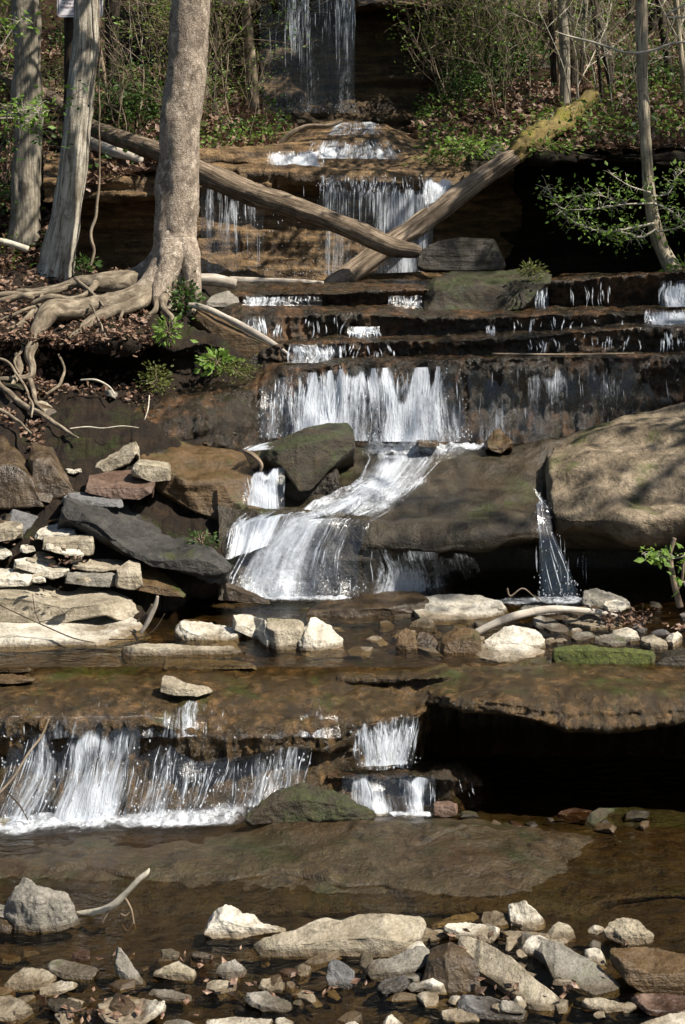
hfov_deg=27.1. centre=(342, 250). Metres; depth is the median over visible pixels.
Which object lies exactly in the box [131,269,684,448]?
rock steps
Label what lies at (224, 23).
sapling
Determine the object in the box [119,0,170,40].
sapling
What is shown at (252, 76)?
tree
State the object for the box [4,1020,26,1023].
stone
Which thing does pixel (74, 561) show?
stone
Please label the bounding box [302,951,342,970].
stone
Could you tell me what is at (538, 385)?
waterfall
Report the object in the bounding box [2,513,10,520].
stone
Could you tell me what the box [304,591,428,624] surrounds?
rock slab
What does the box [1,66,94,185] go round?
sapling
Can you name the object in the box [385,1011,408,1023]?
stone
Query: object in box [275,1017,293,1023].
rock
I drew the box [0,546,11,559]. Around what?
rock
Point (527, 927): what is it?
stone
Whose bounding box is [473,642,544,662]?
rock slab
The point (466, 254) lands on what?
boulder
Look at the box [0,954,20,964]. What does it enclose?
stone
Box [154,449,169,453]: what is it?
stone
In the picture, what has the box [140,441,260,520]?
boulder
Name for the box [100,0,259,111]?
sapling
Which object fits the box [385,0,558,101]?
sapling
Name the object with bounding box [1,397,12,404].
stone
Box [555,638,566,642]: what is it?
stone
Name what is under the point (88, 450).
bank
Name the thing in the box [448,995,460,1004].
stone
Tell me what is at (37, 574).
stone
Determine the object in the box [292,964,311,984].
stone
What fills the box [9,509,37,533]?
stone
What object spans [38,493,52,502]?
stone
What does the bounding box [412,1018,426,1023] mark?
stone
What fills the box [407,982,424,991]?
stone
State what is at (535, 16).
sapling
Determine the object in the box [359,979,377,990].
stone
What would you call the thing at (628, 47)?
sapling
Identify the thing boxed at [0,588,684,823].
rock ledge
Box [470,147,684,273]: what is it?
cave wall
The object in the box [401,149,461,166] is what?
plant
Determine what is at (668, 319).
waterfall
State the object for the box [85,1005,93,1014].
stone
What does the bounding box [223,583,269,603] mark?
rock
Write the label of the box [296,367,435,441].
waterfall
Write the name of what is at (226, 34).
sapling
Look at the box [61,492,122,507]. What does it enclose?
rock
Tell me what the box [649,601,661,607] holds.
stone
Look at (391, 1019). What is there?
rock
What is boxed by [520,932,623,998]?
rock slab
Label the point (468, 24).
sapling
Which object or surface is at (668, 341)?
waterfall
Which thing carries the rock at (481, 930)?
on the stream water at (514, 797)
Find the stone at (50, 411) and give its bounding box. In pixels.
[28,402,56,415]
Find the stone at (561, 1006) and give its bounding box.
[554,998,567,1013]
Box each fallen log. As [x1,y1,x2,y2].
[0,71,421,257]
[0,89,45,126]
[0,238,28,252]
[89,136,143,162]
[188,302,287,362]
[201,273,236,288]
[230,276,323,283]
[324,87,598,281]
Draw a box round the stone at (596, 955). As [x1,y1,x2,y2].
[584,948,607,969]
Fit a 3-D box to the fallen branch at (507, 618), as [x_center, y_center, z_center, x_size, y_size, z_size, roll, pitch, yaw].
[1.001,2.087,7.845,1.228,0.213,0.116,0,0,-24]
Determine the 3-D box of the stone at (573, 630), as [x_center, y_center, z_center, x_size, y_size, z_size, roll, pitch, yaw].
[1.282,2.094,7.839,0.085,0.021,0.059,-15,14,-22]
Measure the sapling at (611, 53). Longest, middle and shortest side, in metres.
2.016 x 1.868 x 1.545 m
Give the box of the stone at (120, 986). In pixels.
[106,979,135,993]
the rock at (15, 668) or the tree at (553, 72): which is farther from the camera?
the tree at (553, 72)
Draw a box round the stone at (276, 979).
[258,974,282,994]
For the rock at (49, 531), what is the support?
on the bank
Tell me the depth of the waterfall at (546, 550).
8.55 m
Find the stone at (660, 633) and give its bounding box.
[649,629,670,638]
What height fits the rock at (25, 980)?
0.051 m
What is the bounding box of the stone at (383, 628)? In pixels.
[378,620,393,632]
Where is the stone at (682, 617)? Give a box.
[679,612,684,621]
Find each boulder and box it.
[0,435,44,509]
[0,877,79,936]
[136,565,185,597]
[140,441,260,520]
[245,782,375,825]
[259,423,355,491]
[417,237,505,272]
[421,269,551,310]
[422,942,480,997]
[545,402,684,551]
[581,588,630,610]
[585,807,684,827]
[610,946,684,994]
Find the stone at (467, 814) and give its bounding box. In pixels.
[459,811,481,817]
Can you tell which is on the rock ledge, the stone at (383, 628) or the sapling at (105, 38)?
the stone at (383, 628)
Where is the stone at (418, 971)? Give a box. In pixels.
[387,954,422,972]
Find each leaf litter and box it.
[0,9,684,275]
[0,264,155,447]
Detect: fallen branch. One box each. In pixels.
[0,594,164,642]
[0,718,49,793]
[5,790,27,820]
[70,426,138,428]
[76,868,149,932]
[80,379,114,394]
[243,449,262,471]
[278,120,342,143]
[475,605,620,633]
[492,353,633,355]
[506,588,539,600]
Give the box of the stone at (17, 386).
[3,383,29,390]
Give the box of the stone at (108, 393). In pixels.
[105,389,116,398]
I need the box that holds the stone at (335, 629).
[332,627,343,631]
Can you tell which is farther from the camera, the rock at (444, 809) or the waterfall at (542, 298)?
the waterfall at (542, 298)
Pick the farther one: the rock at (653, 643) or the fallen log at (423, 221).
the fallen log at (423, 221)
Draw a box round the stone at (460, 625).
[454,624,466,627]
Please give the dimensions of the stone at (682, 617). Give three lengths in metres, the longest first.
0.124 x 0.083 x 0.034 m
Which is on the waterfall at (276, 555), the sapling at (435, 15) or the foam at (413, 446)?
the foam at (413, 446)
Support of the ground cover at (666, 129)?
on the hill at (53, 4)
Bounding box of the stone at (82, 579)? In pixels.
[75,577,91,582]
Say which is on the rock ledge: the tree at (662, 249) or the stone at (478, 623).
the stone at (478, 623)
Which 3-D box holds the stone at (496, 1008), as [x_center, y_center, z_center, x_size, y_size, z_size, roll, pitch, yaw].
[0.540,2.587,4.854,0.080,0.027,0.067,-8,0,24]
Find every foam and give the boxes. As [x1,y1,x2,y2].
[0,807,240,833]
[266,595,346,599]
[302,477,420,516]
[369,439,484,454]
[390,811,429,815]
[511,597,578,603]
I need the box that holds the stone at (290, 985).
[284,981,297,993]
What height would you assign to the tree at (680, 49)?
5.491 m
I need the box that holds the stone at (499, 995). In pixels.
[495,993,504,997]
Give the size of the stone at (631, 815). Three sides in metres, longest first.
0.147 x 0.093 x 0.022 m
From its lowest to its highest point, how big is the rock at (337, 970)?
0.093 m
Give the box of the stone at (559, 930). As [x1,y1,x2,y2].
[547,922,576,942]
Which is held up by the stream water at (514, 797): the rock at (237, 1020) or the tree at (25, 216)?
the rock at (237, 1020)
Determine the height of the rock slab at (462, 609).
0.132 m
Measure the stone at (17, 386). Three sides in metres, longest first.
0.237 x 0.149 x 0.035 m
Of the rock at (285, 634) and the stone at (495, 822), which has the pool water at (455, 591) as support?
the rock at (285, 634)
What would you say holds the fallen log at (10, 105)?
on the fallen log at (233, 186)
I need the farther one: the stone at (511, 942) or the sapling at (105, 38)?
the sapling at (105, 38)
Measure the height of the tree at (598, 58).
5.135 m
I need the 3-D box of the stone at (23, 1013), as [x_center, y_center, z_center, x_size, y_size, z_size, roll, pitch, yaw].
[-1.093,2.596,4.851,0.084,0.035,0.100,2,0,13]
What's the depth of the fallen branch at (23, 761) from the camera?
6.54 m
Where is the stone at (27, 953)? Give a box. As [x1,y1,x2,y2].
[21,948,39,957]
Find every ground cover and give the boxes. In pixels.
[0,0,684,268]
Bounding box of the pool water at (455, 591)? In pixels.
[0,569,684,666]
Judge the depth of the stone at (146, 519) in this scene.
8.92 m
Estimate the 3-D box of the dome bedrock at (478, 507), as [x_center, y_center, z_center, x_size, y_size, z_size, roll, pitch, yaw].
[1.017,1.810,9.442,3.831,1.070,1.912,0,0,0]
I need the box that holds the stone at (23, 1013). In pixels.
[13,1004,34,1023]
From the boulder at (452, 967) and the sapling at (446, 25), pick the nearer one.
the boulder at (452, 967)
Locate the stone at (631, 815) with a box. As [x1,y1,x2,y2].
[623,810,649,820]
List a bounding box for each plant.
[74,253,102,275]
[151,315,198,346]
[167,270,206,317]
[193,346,245,376]
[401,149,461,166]
[413,132,508,166]
[490,132,594,158]
[531,99,635,126]
[658,253,684,271]
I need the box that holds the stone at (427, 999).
[416,991,438,1008]
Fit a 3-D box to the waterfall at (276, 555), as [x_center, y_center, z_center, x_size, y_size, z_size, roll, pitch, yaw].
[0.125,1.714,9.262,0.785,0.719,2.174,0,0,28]
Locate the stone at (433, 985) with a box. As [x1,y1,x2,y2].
[420,978,446,994]
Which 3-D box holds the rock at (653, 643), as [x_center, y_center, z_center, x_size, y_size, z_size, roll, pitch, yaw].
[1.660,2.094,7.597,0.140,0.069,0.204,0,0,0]
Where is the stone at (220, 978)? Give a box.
[218,976,239,983]
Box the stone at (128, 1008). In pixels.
[108,993,135,1016]
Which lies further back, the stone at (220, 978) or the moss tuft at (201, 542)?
the moss tuft at (201, 542)
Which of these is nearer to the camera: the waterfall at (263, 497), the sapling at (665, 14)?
the waterfall at (263, 497)
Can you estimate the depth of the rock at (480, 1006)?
4.84 m
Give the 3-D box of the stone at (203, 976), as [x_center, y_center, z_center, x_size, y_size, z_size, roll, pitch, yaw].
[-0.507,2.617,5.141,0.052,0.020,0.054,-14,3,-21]
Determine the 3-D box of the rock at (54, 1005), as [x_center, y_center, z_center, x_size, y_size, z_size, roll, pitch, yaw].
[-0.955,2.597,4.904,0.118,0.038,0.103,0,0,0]
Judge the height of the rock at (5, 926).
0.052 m
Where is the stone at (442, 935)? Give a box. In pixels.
[433,932,448,940]
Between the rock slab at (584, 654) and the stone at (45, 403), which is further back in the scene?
the stone at (45, 403)
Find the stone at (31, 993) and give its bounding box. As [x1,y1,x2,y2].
[26,991,37,994]
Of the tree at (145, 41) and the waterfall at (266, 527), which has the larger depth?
the tree at (145, 41)
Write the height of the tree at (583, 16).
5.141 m
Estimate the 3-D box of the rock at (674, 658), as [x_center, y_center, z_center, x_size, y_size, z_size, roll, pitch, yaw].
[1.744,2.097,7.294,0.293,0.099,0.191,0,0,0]
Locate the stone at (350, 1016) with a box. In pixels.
[334,1010,362,1023]
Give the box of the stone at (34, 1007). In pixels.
[29,1003,38,1019]
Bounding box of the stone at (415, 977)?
[406,973,422,982]
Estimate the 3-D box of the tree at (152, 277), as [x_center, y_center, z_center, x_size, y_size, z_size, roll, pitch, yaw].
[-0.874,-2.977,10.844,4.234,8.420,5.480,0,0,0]
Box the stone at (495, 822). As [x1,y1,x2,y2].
[491,819,501,823]
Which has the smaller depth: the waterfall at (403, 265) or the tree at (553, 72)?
the waterfall at (403, 265)
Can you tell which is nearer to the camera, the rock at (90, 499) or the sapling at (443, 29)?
the rock at (90, 499)
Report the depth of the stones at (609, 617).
5.03 m
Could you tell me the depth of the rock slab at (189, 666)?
7.26 m
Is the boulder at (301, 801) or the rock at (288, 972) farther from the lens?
the boulder at (301, 801)
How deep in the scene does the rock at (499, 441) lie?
9.81 m
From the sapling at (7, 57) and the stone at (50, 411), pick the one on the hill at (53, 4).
the sapling at (7, 57)
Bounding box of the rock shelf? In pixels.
[328,760,492,816]
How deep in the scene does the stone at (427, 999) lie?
4.92 m
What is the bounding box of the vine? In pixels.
[89,0,100,265]
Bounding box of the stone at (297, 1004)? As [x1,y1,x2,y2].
[292,999,303,1009]
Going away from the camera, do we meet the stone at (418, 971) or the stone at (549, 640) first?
the stone at (418, 971)
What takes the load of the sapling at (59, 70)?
on the hill at (53, 4)
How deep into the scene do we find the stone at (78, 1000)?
4.93 m
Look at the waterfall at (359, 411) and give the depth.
9.93 m
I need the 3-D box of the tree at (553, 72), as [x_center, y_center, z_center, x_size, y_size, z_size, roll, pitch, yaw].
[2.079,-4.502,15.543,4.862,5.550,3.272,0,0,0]
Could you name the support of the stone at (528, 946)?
on the stream water at (514, 797)
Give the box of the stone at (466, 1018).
[454,1012,479,1023]
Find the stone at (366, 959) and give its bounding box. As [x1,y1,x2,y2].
[360,953,372,972]
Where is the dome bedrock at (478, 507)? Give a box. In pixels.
[218,437,684,602]
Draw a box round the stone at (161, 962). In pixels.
[153,957,172,971]
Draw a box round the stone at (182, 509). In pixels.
[179,505,190,511]
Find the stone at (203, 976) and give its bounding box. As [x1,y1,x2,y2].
[196,969,208,980]
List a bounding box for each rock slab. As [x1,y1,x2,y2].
[0,584,138,623]
[0,616,150,653]
[57,491,231,585]
[121,643,245,663]
[163,658,256,670]
[253,913,425,959]
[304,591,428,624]
[411,594,508,626]
[457,936,572,1017]
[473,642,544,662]
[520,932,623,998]
[552,645,655,665]
[560,615,622,630]
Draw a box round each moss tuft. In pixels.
[133,359,174,401]
[177,529,221,548]
[208,353,262,383]
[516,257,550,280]
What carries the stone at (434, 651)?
on the rock ledge
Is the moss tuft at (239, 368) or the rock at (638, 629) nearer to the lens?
the rock at (638, 629)
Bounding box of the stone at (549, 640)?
[545,638,555,643]
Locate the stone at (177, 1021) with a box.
[163,1019,193,1023]
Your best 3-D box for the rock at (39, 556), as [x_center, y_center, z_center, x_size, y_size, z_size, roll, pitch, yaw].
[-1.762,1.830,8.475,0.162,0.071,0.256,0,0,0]
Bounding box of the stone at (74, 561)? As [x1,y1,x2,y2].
[68,556,83,563]
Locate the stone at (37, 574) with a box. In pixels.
[32,572,43,577]
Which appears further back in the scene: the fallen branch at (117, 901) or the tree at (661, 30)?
the tree at (661, 30)
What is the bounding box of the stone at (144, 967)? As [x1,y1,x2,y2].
[139,965,148,970]
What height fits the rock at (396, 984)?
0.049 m
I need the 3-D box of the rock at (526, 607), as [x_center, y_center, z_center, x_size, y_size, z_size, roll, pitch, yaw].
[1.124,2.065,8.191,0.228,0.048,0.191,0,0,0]
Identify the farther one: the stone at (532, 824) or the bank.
the bank
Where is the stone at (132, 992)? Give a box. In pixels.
[125,990,136,993]
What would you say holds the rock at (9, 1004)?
on the stream water at (514, 797)
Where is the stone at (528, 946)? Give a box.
[515,935,547,958]
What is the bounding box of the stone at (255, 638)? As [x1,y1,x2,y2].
[250,636,259,645]
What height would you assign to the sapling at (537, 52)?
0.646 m
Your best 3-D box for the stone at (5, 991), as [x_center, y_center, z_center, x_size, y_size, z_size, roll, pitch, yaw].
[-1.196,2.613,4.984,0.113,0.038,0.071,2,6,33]
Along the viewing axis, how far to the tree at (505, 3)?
16.76 m
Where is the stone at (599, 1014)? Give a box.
[594,1011,604,1018]
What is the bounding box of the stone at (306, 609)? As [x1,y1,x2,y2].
[292,607,309,617]
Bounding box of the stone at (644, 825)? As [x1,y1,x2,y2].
[639,821,649,830]
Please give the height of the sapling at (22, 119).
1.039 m
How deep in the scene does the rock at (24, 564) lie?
8.22 m
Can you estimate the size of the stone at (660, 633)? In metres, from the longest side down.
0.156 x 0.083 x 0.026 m
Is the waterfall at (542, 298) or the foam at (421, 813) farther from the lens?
the waterfall at (542, 298)
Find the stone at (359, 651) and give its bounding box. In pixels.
[343,646,373,659]
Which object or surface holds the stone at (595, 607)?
in the pool water at (455, 591)
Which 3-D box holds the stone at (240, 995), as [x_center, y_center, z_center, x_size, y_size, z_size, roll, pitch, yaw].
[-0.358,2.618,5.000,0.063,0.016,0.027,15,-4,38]
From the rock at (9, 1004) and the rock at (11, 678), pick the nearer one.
the rock at (9, 1004)
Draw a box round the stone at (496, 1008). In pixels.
[491,1003,508,1013]
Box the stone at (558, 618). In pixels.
[547,615,568,622]
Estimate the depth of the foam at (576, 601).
8.19 m
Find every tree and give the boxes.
[0,0,209,438]
[0,4,11,44]
[7,0,42,245]
[36,0,98,281]
[62,17,73,135]
[99,34,105,92]
[105,0,120,114]
[139,2,151,64]
[212,1,218,115]
[241,0,259,113]
[488,0,508,83]
[533,0,684,271]
[548,0,556,90]
[557,0,569,105]
[568,0,576,85]
[579,0,585,72]
[590,0,603,98]
[594,0,615,89]
[625,0,633,27]
[648,0,656,31]
[655,0,674,83]
[673,0,684,99]
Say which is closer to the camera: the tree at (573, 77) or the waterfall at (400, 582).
the waterfall at (400, 582)
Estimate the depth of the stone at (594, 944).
5.30 m
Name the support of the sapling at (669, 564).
on the rock ledge
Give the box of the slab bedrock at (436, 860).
[0,814,684,920]
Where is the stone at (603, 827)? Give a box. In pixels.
[592,822,616,832]
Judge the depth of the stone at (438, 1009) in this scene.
4.90 m
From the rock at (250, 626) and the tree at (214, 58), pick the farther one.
the tree at (214, 58)
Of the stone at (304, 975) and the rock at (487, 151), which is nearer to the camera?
the stone at (304, 975)
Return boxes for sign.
[57,0,102,16]
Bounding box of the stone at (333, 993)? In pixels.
[328,987,340,1000]
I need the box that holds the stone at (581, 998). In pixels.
[575,996,588,1001]
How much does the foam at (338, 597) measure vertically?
0.027 m
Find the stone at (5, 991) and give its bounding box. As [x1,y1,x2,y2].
[0,987,15,997]
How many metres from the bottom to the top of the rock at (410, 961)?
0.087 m
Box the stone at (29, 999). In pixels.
[19,995,35,1004]
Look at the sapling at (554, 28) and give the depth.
15.18 m
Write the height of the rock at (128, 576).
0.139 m
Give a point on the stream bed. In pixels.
(107, 940)
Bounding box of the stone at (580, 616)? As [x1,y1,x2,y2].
[569,606,599,620]
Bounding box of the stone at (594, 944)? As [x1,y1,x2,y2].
[589,940,600,949]
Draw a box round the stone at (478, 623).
[474,621,492,630]
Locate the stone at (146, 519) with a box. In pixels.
[141,516,151,521]
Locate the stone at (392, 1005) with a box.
[384,999,403,1007]
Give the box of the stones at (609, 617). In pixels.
[3,537,684,1023]
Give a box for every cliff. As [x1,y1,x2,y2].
[43,118,522,280]
[152,0,559,133]
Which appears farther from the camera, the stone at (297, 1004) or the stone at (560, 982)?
the stone at (560, 982)
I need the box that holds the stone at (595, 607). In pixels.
[590,605,602,609]
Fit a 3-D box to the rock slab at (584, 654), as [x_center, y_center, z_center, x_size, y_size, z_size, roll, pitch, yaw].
[1.342,2.087,7.301,0.538,0.129,0.170,0,0,0]
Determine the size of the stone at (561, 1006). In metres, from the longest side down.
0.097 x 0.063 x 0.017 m
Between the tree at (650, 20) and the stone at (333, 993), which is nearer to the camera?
the stone at (333, 993)
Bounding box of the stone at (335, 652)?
[314,649,347,658]
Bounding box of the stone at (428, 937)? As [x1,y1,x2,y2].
[423,927,438,943]
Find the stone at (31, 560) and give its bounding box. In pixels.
[26,558,35,561]
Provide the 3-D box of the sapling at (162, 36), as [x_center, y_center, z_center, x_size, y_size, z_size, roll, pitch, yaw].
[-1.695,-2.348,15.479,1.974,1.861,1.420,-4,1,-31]
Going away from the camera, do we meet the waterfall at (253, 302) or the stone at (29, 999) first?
the stone at (29, 999)
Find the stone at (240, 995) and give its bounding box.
[234,991,245,1002]
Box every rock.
[0,521,22,541]
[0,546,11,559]
[0,568,32,586]
[0,663,31,672]
[0,673,34,683]
[0,919,12,934]
[0,995,25,1021]
[4,967,56,993]
[13,557,69,579]
[20,545,34,552]
[28,443,73,499]
[32,551,56,564]
[32,576,45,583]
[34,522,75,539]
[38,980,77,996]
[42,534,94,555]
[45,543,83,556]
[47,959,98,983]
[47,998,81,1012]
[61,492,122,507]
[65,571,115,587]
[66,469,81,473]
[70,559,125,571]
[71,949,90,961]
[85,470,154,499]
[95,441,139,470]
[96,996,165,1023]
[114,947,145,986]
[115,560,142,589]
[131,459,170,481]
[148,989,191,1002]
[153,961,196,983]
[160,675,212,696]
[161,948,179,959]
[174,620,245,645]
[191,952,212,958]
[203,904,285,941]
[206,290,238,308]
[206,1016,272,1023]
[209,599,258,609]
[215,959,246,979]
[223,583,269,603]
[233,614,269,649]
[244,991,292,1012]
[259,978,284,993]
[266,618,303,654]
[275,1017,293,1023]
[279,968,300,976]
[285,466,340,499]
[298,617,343,657]
[326,959,354,989]
[365,946,429,981]
[377,974,410,994]
[382,1014,402,1023]
[395,628,416,655]
[416,440,438,446]
[416,632,437,650]
[430,912,478,929]
[432,929,448,942]
[433,801,457,817]
[439,1008,470,1020]
[440,627,481,655]
[443,922,499,943]
[457,995,528,1021]
[480,910,510,929]
[483,143,501,156]
[483,625,545,650]
[485,429,512,453]
[499,1000,524,1013]
[500,930,567,946]
[508,900,545,931]
[519,605,557,615]
[532,616,568,634]
[557,808,591,820]
[581,997,625,1013]
[594,634,625,647]
[603,600,625,611]
[603,917,653,946]
[612,627,639,643]
[630,993,684,1017]
[631,623,647,634]
[640,635,667,651]
[640,1011,684,1023]
[657,648,684,667]
[665,631,681,648]
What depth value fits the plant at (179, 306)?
10.85 m
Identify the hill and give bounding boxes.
[0,0,291,273]
[414,0,684,151]
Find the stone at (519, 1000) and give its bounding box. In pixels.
[513,996,526,1008]
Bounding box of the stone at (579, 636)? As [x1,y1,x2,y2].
[571,632,594,641]
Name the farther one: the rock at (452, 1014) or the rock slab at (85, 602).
the rock slab at (85, 602)
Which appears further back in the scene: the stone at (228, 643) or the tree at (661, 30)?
the tree at (661, 30)
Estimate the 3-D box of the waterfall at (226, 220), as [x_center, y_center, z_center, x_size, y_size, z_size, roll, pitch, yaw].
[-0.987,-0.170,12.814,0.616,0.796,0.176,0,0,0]
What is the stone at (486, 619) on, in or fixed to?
on the rock ledge
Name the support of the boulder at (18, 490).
on the bank
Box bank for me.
[0,270,267,628]
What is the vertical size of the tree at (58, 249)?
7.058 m
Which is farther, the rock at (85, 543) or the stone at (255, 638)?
the rock at (85, 543)
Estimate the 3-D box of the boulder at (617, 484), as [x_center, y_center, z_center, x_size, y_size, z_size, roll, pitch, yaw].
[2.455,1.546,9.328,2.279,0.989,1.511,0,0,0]
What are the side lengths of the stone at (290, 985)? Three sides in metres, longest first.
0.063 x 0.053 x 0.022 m
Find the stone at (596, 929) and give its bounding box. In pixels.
[588,925,603,934]
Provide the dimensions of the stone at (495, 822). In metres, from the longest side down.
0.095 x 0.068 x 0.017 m
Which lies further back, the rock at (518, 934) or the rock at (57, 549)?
the rock at (57, 549)
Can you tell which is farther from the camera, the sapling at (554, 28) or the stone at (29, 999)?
the sapling at (554, 28)
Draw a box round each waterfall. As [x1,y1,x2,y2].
[0,739,310,825]
[8,734,293,819]
[55,758,263,822]
[163,703,195,736]
[205,196,262,271]
[208,191,251,268]
[227,513,284,547]
[230,511,281,555]
[230,514,282,558]
[231,452,439,595]
[247,442,267,450]
[247,454,413,599]
[248,469,278,508]
[250,297,275,305]
[250,469,277,504]
[251,445,272,450]
[254,319,266,333]
[257,368,471,442]
[263,0,355,111]
[270,153,317,166]
[271,151,319,166]
[285,455,402,543]
[287,346,341,359]
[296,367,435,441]
[309,141,399,157]
[315,175,433,270]
[319,141,392,158]
[327,181,427,272]
[330,122,374,134]
[335,3,350,52]
[337,124,381,133]
[349,329,379,336]
[354,327,372,331]
[355,719,416,768]
[355,777,425,814]
[359,785,422,815]
[364,724,408,765]
[378,552,472,595]
[428,179,451,203]
[496,373,555,426]
[535,289,546,307]
[536,496,577,598]
[651,312,684,324]
[658,284,684,303]
[660,335,672,351]
[665,284,684,306]
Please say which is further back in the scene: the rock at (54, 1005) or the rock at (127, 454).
the rock at (127, 454)
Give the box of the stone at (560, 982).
[552,979,571,985]
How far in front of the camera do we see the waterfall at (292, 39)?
16.67 m
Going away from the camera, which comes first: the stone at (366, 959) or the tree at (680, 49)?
the stone at (366, 959)
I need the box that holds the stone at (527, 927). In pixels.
[520,923,537,930]
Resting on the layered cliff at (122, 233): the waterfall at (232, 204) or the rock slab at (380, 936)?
the waterfall at (232, 204)
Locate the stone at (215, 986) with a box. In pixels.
[205,980,236,1000]
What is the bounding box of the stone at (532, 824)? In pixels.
[524,821,537,826]
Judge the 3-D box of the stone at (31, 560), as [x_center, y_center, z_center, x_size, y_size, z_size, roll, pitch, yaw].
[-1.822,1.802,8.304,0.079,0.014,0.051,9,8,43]
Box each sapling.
[0,0,11,25]
[0,0,57,85]
[0,1,56,137]
[0,5,44,69]
[0,76,13,144]
[0,78,104,172]
[0,170,18,214]
[1,0,50,30]
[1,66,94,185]
[2,2,56,34]
[5,0,330,132]
[41,36,63,95]
[47,18,121,59]
[57,28,139,130]
[92,56,164,133]
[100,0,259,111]
[100,1,165,79]
[103,12,251,109]
[104,0,270,86]
[117,0,265,118]
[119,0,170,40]
[120,0,232,70]
[120,0,285,73]
[160,14,242,78]
[203,13,287,138]
[209,0,304,76]
[210,10,240,49]
[225,0,312,23]
[232,0,385,37]
[380,0,458,99]
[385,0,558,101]
[385,0,624,98]
[387,0,549,113]
[398,0,522,73]
[407,0,450,37]
[409,0,544,84]
[412,9,494,97]
[419,0,519,92]
[429,0,534,120]
[435,0,545,74]
[437,0,446,48]
[437,55,503,106]
[439,0,546,82]
[447,0,519,59]
[448,0,684,93]
[464,23,535,88]
[472,0,500,89]
[477,0,658,103]
[490,0,579,58]
[492,0,556,32]
[507,24,558,73]
[516,0,608,90]
[527,4,619,81]
[528,0,684,110]
[573,0,611,13]
[579,0,651,110]
[579,0,657,61]
[605,31,672,91]
[629,0,684,37]
[634,537,684,607]
[667,57,684,88]
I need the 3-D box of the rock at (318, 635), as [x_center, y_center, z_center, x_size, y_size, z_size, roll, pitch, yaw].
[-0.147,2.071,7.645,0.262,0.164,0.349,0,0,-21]
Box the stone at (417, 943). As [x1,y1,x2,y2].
[405,941,426,949]
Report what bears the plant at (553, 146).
on the fallen log at (423, 221)
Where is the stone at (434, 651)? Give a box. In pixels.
[416,646,443,657]
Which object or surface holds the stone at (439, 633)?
on the rock ledge
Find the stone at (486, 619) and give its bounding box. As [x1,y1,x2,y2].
[479,617,493,621]
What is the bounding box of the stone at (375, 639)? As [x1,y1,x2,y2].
[364,636,387,646]
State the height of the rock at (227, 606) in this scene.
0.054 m
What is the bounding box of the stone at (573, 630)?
[568,628,581,635]
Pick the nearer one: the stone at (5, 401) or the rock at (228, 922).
the rock at (228, 922)
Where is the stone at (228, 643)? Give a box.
[211,641,239,648]
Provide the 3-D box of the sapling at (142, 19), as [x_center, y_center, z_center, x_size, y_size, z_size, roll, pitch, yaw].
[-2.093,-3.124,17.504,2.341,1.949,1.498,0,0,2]
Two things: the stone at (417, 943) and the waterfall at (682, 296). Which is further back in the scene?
the waterfall at (682, 296)
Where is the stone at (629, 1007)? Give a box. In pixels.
[622,1002,635,1013]
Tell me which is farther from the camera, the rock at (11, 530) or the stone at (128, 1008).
the rock at (11, 530)
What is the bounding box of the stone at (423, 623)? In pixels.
[407,617,436,634]
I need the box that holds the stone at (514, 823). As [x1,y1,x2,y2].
[509,821,522,826]
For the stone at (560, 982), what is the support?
on the stream water at (514, 797)
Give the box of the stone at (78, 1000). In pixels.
[68,997,84,1013]
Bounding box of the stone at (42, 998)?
[33,993,48,1005]
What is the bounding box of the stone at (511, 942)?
[505,935,516,951]
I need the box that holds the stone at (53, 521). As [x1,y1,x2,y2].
[47,519,58,523]
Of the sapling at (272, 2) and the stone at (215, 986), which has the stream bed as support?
the stone at (215, 986)
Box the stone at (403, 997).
[386,992,418,1001]
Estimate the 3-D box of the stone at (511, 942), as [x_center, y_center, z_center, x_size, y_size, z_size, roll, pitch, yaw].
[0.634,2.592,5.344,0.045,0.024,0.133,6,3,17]
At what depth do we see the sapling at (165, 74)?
13.85 m
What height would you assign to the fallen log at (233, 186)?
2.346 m
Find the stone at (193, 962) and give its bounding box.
[188,955,204,966]
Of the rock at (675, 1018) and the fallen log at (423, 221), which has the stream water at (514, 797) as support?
the rock at (675, 1018)
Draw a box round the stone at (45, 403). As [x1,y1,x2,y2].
[34,401,52,411]
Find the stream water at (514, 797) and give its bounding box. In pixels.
[0,731,684,1023]
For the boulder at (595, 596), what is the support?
on the pool water at (455, 591)
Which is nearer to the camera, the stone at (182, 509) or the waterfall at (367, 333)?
the stone at (182, 509)
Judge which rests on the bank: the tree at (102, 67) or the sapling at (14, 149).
the sapling at (14, 149)
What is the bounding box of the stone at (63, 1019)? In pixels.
[54,1013,74,1023]
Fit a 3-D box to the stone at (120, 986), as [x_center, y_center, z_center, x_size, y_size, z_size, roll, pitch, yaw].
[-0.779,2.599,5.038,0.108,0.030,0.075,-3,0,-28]
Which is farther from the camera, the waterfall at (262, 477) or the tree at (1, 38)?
the tree at (1, 38)
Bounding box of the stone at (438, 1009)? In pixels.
[426,999,454,1020]
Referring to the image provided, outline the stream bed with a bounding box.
[0,753,684,1023]
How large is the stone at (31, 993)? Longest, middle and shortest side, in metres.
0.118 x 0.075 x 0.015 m
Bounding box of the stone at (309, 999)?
[288,989,322,1007]
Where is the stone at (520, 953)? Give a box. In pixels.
[516,949,527,958]
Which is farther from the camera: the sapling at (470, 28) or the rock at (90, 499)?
the sapling at (470, 28)
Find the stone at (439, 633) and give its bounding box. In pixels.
[432,630,442,637]
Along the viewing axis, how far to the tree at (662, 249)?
11.86 m

